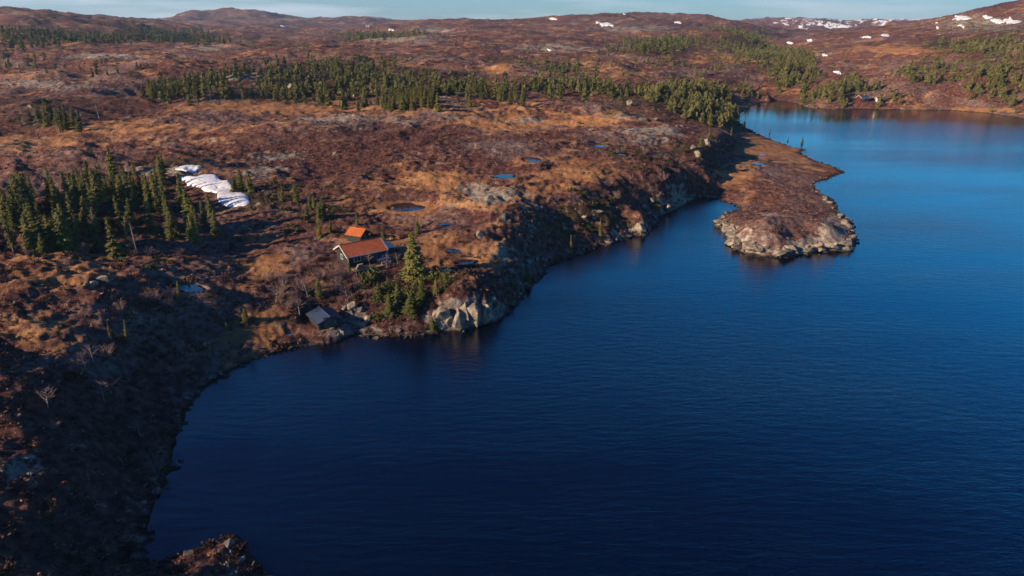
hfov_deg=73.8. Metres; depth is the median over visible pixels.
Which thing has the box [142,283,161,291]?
bush
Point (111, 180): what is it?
spruce tree
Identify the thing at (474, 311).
boulder
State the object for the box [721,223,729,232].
boulder
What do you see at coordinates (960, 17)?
snow patch
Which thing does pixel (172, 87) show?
spruce tree
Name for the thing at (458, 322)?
boulder
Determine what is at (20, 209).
spruce tree
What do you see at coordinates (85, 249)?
bush
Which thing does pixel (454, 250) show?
pond
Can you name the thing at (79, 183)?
spruce tree
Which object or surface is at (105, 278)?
boulder
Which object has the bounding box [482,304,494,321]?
boulder
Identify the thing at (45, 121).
spruce tree
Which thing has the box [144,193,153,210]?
spruce tree
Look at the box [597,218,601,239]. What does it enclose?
spruce tree
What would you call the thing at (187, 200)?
spruce tree
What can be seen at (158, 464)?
bush
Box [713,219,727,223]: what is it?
boulder
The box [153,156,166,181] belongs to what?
spruce tree
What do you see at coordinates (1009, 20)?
snow patch
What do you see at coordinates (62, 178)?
spruce tree
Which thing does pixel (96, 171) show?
spruce tree
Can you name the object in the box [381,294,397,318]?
pine tree
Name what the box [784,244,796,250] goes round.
boulder
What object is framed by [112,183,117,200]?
spruce tree
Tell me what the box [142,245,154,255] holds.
bush
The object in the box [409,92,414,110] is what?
spruce tree
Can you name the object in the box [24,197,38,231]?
spruce tree
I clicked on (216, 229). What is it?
spruce tree
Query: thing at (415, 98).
spruce tree
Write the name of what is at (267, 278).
bush
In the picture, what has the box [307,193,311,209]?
spruce tree
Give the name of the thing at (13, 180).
spruce tree
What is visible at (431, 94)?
spruce tree
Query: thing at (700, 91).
distant forest
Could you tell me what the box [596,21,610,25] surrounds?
snow patch
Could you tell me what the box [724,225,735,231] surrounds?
boulder
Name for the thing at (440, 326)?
boulder
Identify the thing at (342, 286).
bush
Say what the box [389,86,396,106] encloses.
spruce tree
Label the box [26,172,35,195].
spruce tree
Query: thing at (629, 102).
boulder
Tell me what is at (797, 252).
boulder
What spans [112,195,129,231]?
spruce tree
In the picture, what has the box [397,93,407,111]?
spruce tree
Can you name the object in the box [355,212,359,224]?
spruce tree
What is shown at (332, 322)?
door
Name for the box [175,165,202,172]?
snow patch
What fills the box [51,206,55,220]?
spruce tree
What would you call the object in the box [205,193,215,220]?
spruce tree
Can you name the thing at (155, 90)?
spruce tree
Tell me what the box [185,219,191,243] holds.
spruce tree
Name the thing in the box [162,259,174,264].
bush
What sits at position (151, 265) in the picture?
bush
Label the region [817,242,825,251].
boulder
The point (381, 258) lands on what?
table
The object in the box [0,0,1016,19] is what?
sky
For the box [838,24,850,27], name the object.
snow patch
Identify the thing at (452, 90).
spruce tree
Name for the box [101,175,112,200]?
spruce tree
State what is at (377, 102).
spruce tree
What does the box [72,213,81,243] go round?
spruce tree
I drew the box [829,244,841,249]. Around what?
boulder
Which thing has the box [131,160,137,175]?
spruce tree
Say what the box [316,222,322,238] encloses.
spruce tree
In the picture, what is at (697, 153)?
boulder
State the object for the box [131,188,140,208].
spruce tree
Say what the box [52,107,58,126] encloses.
spruce tree
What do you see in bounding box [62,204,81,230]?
spruce tree
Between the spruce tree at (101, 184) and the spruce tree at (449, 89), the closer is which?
the spruce tree at (101, 184)
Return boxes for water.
[145,101,1023,575]
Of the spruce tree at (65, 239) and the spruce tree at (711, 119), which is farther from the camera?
the spruce tree at (711, 119)
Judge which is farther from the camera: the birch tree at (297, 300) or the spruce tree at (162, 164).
the spruce tree at (162, 164)
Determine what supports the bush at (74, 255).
on the ground at (460, 44)
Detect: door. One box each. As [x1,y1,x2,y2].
[323,315,336,328]
[372,253,377,261]
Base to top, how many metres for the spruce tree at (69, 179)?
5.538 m
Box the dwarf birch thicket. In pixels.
[0,222,540,575]
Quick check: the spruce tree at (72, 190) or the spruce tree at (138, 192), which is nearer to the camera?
the spruce tree at (72, 190)
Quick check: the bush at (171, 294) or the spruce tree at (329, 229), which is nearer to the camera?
the bush at (171, 294)
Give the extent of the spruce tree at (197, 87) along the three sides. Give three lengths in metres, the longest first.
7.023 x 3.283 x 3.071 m
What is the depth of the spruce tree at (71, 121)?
205.65 m
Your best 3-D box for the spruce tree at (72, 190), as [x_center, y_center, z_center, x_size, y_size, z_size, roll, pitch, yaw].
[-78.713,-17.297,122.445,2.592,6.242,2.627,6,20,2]
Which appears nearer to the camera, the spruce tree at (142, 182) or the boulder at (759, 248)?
the boulder at (759, 248)
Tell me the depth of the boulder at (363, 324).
99.42 m
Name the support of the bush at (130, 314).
on the ground at (460, 44)
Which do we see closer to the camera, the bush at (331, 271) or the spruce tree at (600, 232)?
the bush at (331, 271)
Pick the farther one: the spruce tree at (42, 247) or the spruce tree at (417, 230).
the spruce tree at (417, 230)
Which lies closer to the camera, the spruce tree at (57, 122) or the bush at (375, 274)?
the bush at (375, 274)
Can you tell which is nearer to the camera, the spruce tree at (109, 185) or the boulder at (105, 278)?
the boulder at (105, 278)
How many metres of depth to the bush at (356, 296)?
104.02 m
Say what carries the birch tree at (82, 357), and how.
on the ground at (460, 44)
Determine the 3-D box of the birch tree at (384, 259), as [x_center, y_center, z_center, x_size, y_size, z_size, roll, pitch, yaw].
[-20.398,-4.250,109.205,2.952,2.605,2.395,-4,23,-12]
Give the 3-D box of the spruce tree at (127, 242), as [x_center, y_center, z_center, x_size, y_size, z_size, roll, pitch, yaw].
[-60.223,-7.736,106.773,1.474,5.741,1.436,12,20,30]
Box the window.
[353,256,360,261]
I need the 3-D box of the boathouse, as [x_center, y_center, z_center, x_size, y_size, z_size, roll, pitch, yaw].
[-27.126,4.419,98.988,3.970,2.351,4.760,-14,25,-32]
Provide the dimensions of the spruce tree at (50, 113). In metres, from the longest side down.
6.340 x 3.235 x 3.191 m
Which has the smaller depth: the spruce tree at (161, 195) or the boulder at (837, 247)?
the spruce tree at (161, 195)
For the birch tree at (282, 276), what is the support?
on the ground at (460, 44)
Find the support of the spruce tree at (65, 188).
on the ground at (460, 44)
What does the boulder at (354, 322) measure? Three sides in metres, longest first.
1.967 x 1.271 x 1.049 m
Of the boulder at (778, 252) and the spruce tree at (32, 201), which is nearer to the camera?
the spruce tree at (32, 201)
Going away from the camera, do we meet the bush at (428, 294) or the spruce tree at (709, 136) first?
the bush at (428, 294)
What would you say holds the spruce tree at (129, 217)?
on the ground at (460, 44)
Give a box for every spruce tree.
[0,190,10,226]
[1,214,18,252]
[5,185,21,227]
[6,200,19,231]
[7,174,14,197]
[11,174,25,201]
[15,190,25,230]
[15,192,34,227]
[17,173,32,208]
[19,204,32,236]
[20,174,37,201]
[20,214,38,252]
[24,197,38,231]
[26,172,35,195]
[29,190,35,211]
[32,215,56,252]
[33,200,43,225]
[34,103,40,118]
[36,233,49,253]
[41,107,51,126]
[42,177,52,206]
[42,216,52,241]
[44,102,53,119]
[45,170,57,197]
[48,176,65,209]
[48,217,60,251]
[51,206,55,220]
[51,211,81,252]
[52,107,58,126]
[52,202,78,243]
[55,111,62,132]
[58,114,64,131]
[60,102,67,122]
[60,173,70,199]
[62,110,70,129]
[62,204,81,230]
[63,182,76,207]
[65,191,87,232]
[66,174,81,192]
[67,106,77,125]
[68,176,79,206]
[72,111,83,131]
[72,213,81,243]
[74,183,81,207]
[78,174,84,194]
[78,194,88,218]
[79,171,89,206]
[79,213,87,237]
[80,198,90,230]
[81,195,99,224]
[82,161,91,188]
[85,183,100,212]
[86,206,100,234]
[88,166,108,202]
[89,217,104,250]
[90,170,109,202]
[93,163,102,182]
[97,163,106,185]
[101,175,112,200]
[104,145,118,173]
[104,216,127,257]
[106,176,113,193]
[107,165,115,191]
[107,321,112,342]
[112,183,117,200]
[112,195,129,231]
[115,174,131,202]
[118,165,123,181]
[120,198,139,232]
[121,168,130,197]
[123,221,130,253]
[123,320,129,342]
[127,172,139,199]
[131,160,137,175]
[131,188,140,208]
[135,174,143,196]
[135,180,143,198]
[140,175,144,198]
[142,170,152,201]
[143,179,159,209]
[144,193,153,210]
[144,202,158,233]
[147,81,155,97]
[149,83,155,98]
[149,171,161,202]
[152,80,157,95]
[152,165,163,194]
[152,188,162,211]
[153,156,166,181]
[157,167,165,195]
[159,154,168,176]
[159,167,167,187]
[160,189,164,210]
[162,190,173,214]
[162,199,181,240]
[170,79,175,94]
[175,80,180,96]
[175,173,186,206]
[175,281,181,297]
[180,84,184,98]
[180,189,201,229]
[183,195,201,225]
[184,213,202,243]
[185,78,191,96]
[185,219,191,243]
[187,204,199,231]
[187,213,199,241]
[193,209,200,229]
[194,79,201,95]
[199,201,208,224]
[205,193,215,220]
[210,207,223,238]
[279,186,285,201]
[292,183,300,201]
[303,203,308,215]
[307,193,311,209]
[311,195,315,208]
[314,277,323,298]
[316,202,323,223]
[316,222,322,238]
[317,195,327,217]
[327,220,332,232]
[347,255,350,275]
[354,99,361,112]
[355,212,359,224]
[375,91,379,104]
[381,93,384,108]
[381,226,386,240]
[383,94,387,109]
[386,94,392,111]
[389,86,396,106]
[391,96,396,108]
[396,84,402,101]
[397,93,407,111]
[401,232,430,281]
[405,88,410,106]
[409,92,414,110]
[413,85,417,103]
[414,218,420,234]
[417,79,424,96]
[420,92,424,107]
[423,87,427,101]
[426,95,431,108]
[427,86,434,105]
[431,78,438,95]
[432,279,439,295]
[434,93,442,111]
[441,273,446,289]
[446,78,452,95]
[450,78,455,94]
[464,84,469,98]
[466,92,472,107]
[478,83,485,98]
[497,89,502,101]
[507,86,514,102]
[520,88,526,105]
[569,236,572,253]
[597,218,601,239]
[698,135,702,147]
[706,110,713,125]
[706,129,711,140]
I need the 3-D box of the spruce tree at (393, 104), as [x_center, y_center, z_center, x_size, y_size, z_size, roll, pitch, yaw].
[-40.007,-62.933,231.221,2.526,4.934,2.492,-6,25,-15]
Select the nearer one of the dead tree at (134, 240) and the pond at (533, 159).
the dead tree at (134, 240)
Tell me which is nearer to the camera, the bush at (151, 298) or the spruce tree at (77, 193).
the bush at (151, 298)
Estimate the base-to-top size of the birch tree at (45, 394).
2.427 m
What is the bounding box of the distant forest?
[0,19,1023,129]
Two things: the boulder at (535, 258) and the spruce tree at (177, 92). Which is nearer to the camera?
the boulder at (535, 258)
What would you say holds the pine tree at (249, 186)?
on the ground at (460, 44)
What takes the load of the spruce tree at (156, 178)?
on the ground at (460, 44)
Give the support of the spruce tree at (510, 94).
on the ground at (460, 44)
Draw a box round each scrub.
[0,15,1023,111]
[0,50,1018,575]
[30,53,1015,301]
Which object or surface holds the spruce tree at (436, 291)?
on the ground at (460, 44)
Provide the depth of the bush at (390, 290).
103.89 m
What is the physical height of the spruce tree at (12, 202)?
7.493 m
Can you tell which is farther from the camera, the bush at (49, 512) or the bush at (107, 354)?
the bush at (107, 354)
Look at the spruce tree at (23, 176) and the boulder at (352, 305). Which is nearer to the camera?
the boulder at (352, 305)
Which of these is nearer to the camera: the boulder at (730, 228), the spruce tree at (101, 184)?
the spruce tree at (101, 184)
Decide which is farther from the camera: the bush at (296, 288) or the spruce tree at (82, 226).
the spruce tree at (82, 226)
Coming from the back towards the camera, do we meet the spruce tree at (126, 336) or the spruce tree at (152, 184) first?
the spruce tree at (152, 184)
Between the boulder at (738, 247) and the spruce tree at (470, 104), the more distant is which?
the spruce tree at (470, 104)
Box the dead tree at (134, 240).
[127,223,142,253]
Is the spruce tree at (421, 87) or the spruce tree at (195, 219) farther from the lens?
the spruce tree at (421, 87)
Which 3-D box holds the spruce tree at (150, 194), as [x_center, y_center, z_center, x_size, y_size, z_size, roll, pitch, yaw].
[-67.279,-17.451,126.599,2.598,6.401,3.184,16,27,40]
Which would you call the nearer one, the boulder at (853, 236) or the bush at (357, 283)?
the bush at (357, 283)
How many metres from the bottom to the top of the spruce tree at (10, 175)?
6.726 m
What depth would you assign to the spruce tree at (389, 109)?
229.68 m
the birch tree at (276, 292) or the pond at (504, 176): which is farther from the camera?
the pond at (504, 176)
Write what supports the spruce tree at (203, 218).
on the ground at (460, 44)
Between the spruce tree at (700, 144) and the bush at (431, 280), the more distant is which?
the spruce tree at (700, 144)
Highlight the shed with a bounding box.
[344,227,370,241]
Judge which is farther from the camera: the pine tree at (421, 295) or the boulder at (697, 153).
the boulder at (697, 153)
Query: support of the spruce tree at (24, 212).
on the ground at (460, 44)
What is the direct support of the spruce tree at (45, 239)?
on the ground at (460, 44)
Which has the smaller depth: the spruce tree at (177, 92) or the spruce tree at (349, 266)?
the spruce tree at (349, 266)
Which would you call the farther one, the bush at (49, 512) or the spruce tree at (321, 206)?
the spruce tree at (321, 206)
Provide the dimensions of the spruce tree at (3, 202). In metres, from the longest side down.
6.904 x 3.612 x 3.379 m
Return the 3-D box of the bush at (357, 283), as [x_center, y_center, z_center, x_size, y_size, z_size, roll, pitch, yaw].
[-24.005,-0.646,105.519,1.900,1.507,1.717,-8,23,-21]
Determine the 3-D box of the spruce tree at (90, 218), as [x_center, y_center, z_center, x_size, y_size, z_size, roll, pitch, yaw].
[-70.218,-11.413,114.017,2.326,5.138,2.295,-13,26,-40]
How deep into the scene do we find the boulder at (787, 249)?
130.71 m
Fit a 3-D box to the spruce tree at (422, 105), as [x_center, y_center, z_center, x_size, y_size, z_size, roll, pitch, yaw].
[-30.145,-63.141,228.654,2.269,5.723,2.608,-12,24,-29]
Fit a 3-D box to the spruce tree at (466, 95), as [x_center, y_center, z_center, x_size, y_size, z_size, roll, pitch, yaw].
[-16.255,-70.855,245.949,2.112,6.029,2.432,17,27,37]
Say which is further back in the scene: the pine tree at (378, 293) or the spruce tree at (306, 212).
the spruce tree at (306, 212)
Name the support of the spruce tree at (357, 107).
on the ground at (460, 44)
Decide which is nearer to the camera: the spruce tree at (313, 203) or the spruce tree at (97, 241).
the spruce tree at (97, 241)
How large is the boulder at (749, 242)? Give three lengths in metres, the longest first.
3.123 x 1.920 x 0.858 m
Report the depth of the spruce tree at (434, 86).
248.13 m
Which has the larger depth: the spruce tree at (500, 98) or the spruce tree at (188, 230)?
the spruce tree at (500, 98)
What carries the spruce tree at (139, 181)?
on the ground at (460, 44)
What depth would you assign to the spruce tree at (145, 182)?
125.78 m
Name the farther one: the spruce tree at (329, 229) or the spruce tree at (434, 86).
the spruce tree at (434, 86)
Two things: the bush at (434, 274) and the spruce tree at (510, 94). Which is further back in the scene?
the spruce tree at (510, 94)
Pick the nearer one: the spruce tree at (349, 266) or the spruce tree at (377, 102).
the spruce tree at (349, 266)
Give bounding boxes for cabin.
[333,237,398,274]
[855,94,870,101]
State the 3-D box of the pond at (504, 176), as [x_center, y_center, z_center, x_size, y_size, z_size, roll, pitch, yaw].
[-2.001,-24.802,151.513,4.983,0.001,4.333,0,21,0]
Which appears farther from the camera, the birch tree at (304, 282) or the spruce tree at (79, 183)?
the spruce tree at (79, 183)
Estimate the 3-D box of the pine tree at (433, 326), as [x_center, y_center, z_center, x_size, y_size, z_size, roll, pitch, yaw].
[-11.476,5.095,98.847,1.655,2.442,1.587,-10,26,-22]
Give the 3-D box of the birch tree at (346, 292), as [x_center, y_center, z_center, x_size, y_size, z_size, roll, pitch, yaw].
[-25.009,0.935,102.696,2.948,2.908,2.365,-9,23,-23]
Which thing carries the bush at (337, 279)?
on the ground at (460, 44)
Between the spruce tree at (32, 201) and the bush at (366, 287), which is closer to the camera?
the bush at (366, 287)
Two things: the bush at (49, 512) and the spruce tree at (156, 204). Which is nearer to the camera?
the bush at (49, 512)
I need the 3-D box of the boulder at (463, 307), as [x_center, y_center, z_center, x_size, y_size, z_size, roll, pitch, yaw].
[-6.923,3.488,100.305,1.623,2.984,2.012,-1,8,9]
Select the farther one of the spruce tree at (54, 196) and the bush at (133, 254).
the spruce tree at (54, 196)
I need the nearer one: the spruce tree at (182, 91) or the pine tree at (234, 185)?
the pine tree at (234, 185)
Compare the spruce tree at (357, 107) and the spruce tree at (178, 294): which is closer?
the spruce tree at (178, 294)
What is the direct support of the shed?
on the ground at (460, 44)
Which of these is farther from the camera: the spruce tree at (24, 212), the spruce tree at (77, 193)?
the spruce tree at (77, 193)
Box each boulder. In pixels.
[89,281,98,285]
[96,275,112,281]
[347,301,356,309]
[348,319,360,325]
[357,307,363,311]
[359,322,366,326]
[432,311,437,320]
[434,307,449,323]
[436,320,445,329]
[445,314,452,327]
[451,308,464,329]
[460,302,469,320]
[467,303,481,327]
[476,231,484,238]
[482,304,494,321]
[532,256,538,261]
[626,100,633,105]
[634,223,645,232]
[665,204,670,210]
[694,150,701,156]
[704,138,710,144]
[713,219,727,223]
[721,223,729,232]
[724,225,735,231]
[725,241,736,245]
[726,232,736,237]
[731,244,741,249]
[732,236,741,243]
[741,241,756,244]
[746,246,755,250]
[755,243,763,251]
[772,250,786,255]
[781,246,793,252]
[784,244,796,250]
[793,249,800,254]
[800,247,812,252]
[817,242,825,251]
[824,242,836,247]
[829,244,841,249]
[841,240,852,245]
[841,246,854,250]
[848,234,857,239]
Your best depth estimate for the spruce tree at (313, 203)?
133.31 m
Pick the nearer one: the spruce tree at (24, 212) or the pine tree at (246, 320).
the pine tree at (246, 320)
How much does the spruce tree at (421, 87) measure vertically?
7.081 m
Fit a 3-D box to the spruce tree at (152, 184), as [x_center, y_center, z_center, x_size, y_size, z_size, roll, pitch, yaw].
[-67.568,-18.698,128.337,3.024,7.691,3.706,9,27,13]
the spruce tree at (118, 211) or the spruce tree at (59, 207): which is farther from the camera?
the spruce tree at (118, 211)
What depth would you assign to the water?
78.56 m
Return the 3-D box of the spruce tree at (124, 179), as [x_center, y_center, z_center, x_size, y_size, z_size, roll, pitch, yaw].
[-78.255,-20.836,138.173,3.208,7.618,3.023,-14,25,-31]
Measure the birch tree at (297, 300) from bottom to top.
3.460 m
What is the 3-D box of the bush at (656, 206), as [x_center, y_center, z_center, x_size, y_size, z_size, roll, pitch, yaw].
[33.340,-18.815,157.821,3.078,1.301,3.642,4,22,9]
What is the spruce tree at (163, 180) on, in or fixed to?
on the ground at (460, 44)
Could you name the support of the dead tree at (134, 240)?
on the ground at (460, 44)
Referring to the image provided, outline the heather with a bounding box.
[0,74,854,575]
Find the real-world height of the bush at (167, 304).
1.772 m
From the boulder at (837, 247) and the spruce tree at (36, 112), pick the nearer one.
the boulder at (837, 247)
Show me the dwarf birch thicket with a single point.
(89, 570)
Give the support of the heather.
on the ground at (460, 44)
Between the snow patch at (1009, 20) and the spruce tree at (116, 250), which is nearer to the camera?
the spruce tree at (116, 250)
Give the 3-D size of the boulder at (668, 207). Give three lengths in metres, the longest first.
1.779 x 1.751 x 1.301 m
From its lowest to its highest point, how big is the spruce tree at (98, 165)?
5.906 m
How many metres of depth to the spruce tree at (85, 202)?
118.54 m
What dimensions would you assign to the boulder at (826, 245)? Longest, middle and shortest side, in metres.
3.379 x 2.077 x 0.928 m
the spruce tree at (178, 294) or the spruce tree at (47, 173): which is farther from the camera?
the spruce tree at (47, 173)
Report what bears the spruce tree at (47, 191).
on the ground at (460, 44)
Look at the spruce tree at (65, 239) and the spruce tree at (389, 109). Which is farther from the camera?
the spruce tree at (389, 109)
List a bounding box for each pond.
[167,284,202,292]
[390,202,423,210]
[445,249,460,252]
[456,259,476,264]
[493,174,513,177]
[523,157,539,162]
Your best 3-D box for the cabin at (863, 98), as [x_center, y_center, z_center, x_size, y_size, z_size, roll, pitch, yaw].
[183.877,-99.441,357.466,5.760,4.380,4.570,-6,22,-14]
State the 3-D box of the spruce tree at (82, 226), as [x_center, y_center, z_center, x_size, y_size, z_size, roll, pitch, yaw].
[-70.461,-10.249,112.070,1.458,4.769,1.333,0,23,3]
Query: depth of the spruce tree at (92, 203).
121.68 m
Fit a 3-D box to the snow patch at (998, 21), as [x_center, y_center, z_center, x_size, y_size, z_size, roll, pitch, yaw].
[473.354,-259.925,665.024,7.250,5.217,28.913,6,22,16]
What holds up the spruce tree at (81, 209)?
on the ground at (460, 44)
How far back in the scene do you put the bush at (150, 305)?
92.33 m
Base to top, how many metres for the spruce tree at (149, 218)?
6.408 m
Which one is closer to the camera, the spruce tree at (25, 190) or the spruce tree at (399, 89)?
the spruce tree at (25, 190)
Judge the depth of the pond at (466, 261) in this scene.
113.47 m
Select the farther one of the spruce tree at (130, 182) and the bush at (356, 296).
the spruce tree at (130, 182)
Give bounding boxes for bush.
[22,258,46,265]
[31,498,60,518]
[49,420,60,428]
[58,256,75,265]
[61,250,74,256]
[67,254,78,257]
[74,243,91,252]
[95,343,113,359]
[111,298,124,311]
[126,311,137,317]
[128,249,137,256]
[139,449,168,471]
[140,263,158,269]
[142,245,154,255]
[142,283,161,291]
[142,288,161,302]
[143,300,155,307]
[158,296,172,307]
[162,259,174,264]
[163,284,178,299]
[263,272,275,281]
[270,280,285,288]
[274,278,291,291]
[278,183,292,187]
[290,282,304,293]
[306,266,320,275]
[310,266,323,275]
[313,268,326,280]
[326,264,338,276]
[330,273,343,282]
[334,280,347,291]
[344,288,360,300]
[352,279,360,287]
[357,271,378,284]
[360,284,371,288]
[364,267,383,280]
[369,311,384,321]
[381,277,397,292]
[383,283,394,293]
[383,291,393,301]
[400,283,418,292]
[409,277,427,284]
[413,288,430,299]
[420,275,430,282]
[425,275,434,282]
[427,270,443,279]
[435,267,452,277]
[442,275,453,286]
[650,204,661,209]
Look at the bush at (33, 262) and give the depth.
96.46 m
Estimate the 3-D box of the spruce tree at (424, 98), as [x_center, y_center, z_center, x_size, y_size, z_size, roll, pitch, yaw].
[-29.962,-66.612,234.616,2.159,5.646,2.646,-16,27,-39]
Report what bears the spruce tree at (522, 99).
on the ground at (460, 44)
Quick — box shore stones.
[138,101,1004,575]
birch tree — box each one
[34,386,55,407]
[69,352,86,368]
[80,344,96,363]
[91,377,119,399]
[126,418,145,435]
[272,286,286,301]
[274,271,288,284]
[286,295,304,315]
[298,278,315,297]
[322,276,344,288]
[338,286,354,301]
[377,254,390,267]
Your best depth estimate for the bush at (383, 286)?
104.52 m
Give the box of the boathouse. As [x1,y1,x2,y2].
[306,306,343,329]
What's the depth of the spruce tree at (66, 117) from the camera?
205.88 m
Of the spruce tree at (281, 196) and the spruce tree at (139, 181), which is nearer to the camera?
the spruce tree at (281, 196)
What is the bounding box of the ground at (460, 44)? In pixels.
[0,0,1023,575]
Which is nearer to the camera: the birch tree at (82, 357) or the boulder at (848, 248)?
the birch tree at (82, 357)
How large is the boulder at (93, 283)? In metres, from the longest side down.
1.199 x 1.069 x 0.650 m
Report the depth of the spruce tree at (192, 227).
114.59 m
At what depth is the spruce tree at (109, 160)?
153.99 m
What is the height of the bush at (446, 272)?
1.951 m
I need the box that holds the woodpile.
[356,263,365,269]
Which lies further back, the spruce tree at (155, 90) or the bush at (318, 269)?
the spruce tree at (155, 90)
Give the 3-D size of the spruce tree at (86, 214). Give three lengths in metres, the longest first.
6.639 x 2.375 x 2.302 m
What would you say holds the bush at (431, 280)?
on the ground at (460, 44)
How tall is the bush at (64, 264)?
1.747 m
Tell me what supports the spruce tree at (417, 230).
on the ground at (460, 44)
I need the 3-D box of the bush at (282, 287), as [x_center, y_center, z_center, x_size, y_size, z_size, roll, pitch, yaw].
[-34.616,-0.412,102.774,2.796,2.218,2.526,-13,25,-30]
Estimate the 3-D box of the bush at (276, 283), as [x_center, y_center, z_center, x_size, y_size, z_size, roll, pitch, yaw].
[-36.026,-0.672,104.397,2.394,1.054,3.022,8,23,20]
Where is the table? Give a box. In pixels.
[376,256,390,263]
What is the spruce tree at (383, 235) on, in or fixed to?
on the ground at (460, 44)
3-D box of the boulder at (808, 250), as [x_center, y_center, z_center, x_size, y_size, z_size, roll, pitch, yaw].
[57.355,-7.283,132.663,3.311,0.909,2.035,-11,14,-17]
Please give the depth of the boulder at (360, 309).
101.43 m
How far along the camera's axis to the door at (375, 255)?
110.93 m
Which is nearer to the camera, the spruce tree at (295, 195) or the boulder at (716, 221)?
the spruce tree at (295, 195)
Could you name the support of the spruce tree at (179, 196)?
on the ground at (460, 44)
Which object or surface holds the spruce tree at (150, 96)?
on the ground at (460, 44)
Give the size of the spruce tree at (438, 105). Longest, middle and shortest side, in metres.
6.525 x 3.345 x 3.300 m
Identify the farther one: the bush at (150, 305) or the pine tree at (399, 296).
the pine tree at (399, 296)
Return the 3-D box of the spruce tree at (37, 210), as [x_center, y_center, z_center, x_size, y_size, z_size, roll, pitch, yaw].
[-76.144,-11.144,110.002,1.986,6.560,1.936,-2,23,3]
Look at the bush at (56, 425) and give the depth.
64.75 m
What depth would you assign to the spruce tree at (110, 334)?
82.96 m
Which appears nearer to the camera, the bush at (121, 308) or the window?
the bush at (121, 308)
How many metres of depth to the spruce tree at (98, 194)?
127.07 m
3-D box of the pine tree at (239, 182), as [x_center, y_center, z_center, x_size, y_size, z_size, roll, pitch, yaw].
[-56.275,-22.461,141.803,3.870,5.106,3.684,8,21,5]
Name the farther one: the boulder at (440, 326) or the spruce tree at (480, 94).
the spruce tree at (480, 94)
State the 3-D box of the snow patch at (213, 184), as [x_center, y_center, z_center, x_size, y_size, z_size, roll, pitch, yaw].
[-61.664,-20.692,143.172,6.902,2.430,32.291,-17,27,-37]
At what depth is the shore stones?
97.29 m
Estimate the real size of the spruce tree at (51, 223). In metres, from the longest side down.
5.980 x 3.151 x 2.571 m
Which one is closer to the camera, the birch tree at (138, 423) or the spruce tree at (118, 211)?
the birch tree at (138, 423)
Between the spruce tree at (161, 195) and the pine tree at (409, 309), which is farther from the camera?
the spruce tree at (161, 195)
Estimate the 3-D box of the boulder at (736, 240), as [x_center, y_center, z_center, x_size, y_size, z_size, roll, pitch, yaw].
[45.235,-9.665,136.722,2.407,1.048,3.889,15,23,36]
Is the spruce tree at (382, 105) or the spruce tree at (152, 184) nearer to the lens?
the spruce tree at (152, 184)
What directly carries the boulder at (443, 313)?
on the ground at (460, 44)
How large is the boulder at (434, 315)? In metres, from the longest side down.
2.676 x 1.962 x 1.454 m
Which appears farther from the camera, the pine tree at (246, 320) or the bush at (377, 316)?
the bush at (377, 316)
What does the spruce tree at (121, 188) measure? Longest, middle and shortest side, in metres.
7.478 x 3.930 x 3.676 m
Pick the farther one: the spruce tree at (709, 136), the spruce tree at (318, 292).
the spruce tree at (709, 136)
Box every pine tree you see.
[224,322,230,330]
[229,177,240,191]
[232,170,245,191]
[240,307,252,323]
[243,173,256,193]
[371,282,383,300]
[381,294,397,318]
[392,283,406,310]
[401,290,418,315]
[414,280,428,306]
[428,317,437,330]
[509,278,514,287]
[524,270,531,282]
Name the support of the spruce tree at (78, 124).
on the ground at (460, 44)
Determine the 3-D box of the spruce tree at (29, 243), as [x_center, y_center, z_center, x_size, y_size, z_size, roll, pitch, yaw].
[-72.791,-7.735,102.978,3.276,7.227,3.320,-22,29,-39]
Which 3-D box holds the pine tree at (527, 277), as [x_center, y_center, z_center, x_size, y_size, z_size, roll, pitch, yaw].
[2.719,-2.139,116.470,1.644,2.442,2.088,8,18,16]
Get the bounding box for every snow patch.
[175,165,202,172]
[180,174,249,206]
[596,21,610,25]
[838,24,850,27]
[952,15,971,19]
[990,18,1003,23]
[1002,17,1021,24]
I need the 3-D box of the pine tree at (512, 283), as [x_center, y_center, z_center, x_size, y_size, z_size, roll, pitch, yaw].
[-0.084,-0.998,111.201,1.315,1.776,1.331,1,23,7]
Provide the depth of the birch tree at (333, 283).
104.14 m
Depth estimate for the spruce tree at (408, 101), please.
231.03 m
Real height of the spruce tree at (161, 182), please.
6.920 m
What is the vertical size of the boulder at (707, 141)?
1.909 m
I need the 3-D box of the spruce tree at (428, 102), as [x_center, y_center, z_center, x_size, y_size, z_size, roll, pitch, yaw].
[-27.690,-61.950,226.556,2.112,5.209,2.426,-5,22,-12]
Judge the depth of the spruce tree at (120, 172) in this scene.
140.19 m
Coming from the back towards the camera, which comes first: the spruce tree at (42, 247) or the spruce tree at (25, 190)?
the spruce tree at (25, 190)
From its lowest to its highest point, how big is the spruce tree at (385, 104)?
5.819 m
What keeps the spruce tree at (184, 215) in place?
on the ground at (460, 44)
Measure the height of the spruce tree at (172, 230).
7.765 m
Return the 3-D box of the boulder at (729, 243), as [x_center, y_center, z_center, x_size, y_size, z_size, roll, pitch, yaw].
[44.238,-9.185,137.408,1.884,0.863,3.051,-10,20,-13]
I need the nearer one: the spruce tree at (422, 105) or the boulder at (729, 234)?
the boulder at (729, 234)
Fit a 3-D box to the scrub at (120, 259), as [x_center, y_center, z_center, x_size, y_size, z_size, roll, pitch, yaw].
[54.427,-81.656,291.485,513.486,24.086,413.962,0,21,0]
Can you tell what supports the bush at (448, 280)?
on the ground at (460, 44)

